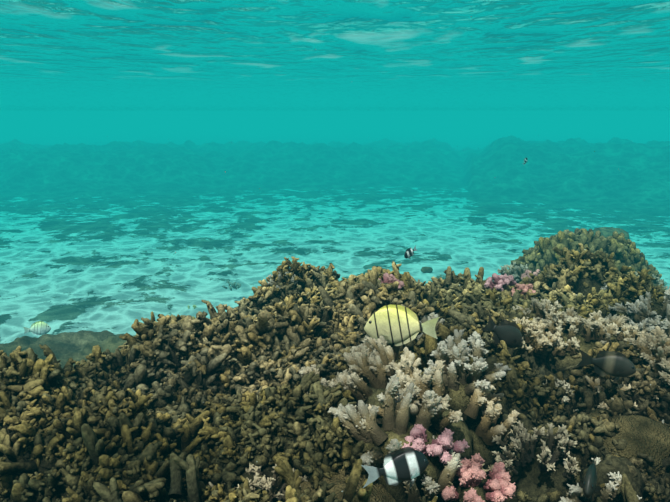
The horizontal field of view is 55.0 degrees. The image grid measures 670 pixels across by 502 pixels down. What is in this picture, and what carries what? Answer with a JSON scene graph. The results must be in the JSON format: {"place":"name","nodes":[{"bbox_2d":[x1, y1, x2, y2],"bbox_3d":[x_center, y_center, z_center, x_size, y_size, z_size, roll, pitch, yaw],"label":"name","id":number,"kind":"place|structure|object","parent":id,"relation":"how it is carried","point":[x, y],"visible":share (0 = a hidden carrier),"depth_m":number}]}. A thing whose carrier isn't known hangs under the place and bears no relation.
{"place":"outdoors","nodes":[
{"label":"outdoors","id":0,"kind":"place"},
{"bbox_2d":[23,321,50,335],"bbox_3d":[-1.635,0.429,3.531,0.140,0.087,0.035,-6,13,-15],"label":"striped fish","id":1,"kind":"object","parent":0,"point":[38,328],"visible":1,"depth_m":3.53},
{"bbox_2d":[0,115,669,343],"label":"sandy seabed","id":2,"kind":"structure","parent":0,"point":[104,219],"depth_m":12.46},
{"bbox_2d":[0,259,664,501],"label":"reef rock","id":3,"kind":"object","parent":2,"relation":"on","point":[531,479],"visible":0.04,"depth_m":1.29},
{"bbox_2d":[0,228,669,501],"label":"coral reef","id":4,"kind":"object","parent":3,"relation":"on","point":[94,427],"visible":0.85,"depth_m":1.26},
{"bbox_2d":[378,269,539,501],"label":"pocillopora corals","id":5,"kind":"object","parent":4,"relation":"on","point":[471,473],"visible":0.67,"depth_m":0.98},
{"bbox_2d":[353,283,640,501],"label":"soft coral","id":6,"kind":"object","parent":4,"relation":"on","point":[465,428],"visible":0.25,"depth_m":1.15},
{"bbox_2d":[209,420,580,501],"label":"coral","id":7,"kind":"object","parent":3,"relation":"on","point":[523,443],"visible":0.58,"depth_m":1.05},
{"bbox_2d":[147,227,669,501],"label":"massive coral heads","id":8,"kind":"object","parent":3,"relation":"on","point":[650,437],"visible":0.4,"depth_m":1.08},
{"bbox_2d":[222,249,669,501],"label":"acropora corals","id":9,"kind":"object","parent":3,"relation":"on","point":[407,397],"visible":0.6,"depth_m":1.20},
{"bbox_2d":[0,0,669,110],"bbox_3d":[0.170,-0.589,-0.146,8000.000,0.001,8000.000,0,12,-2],"label":"water surface","id":10,"kind":"object","parent":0,"point":[265,55],"depth_m":7.13},
{"bbox_2d":[0,112,669,114],"bbox_3d":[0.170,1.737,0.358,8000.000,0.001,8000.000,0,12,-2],"label":"water","id":11,"kind":"structure","parent":0,"point":[334,113],"depth_m":573.78},
{"bbox_2d":[0,111,669,111],"label":"sky","id":12,"kind":"structure","parent":0,"point":[0,111]},
{"bbox_2d":[361,447,428,488],"bbox_3d":[0.068,0.247,0.725,0.080,0.051,0.024,-9,14,-13],"label":"striped fish","id":13,"kind":"object","parent":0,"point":[409,464],"visible":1,"depth_m":0.72},
{"bbox_2d":[364,305,438,345],"bbox_3d":[0.135,0.154,1.308,0.150,0.093,0.038,3,12,4],"label":"striped fish","id":14,"kind":"object","parent":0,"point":[397,325],"visible":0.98,"depth_m":1.30},
{"bbox_2d":[404,246,416,258],"bbox_3d":[0.293,0.006,2.483,0.070,0.045,0.021,-35,28,-24],"label":"striped fish","id":15,"kind":"object","parent":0,"point":[409,252],"visible":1,"depth_m":2.48},
{"bbox_2d":[481,315,522,348],"bbox_3d":[0.361,0.178,1.383,0.115,0.065,0.034,29,1,-23],"label":"dark fish","id":16,"kind":"object","parent":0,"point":[508,333],"visible":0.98,"depth_m":1.38},
{"bbox_2d":[578,455,601,501],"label":"fish","id":17,"kind":"object","parent":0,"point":[588,486],"visible":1,"depth_m":0.90},
{"bbox_2d":[575,349,635,381],"bbox_3d":[0.508,0.213,1.205,0.105,0.059,0.031,10,14,14],"label":"fish","id":18,"kind":"object","parent":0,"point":[616,365],"visible":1,"depth_m":1.20}
]}

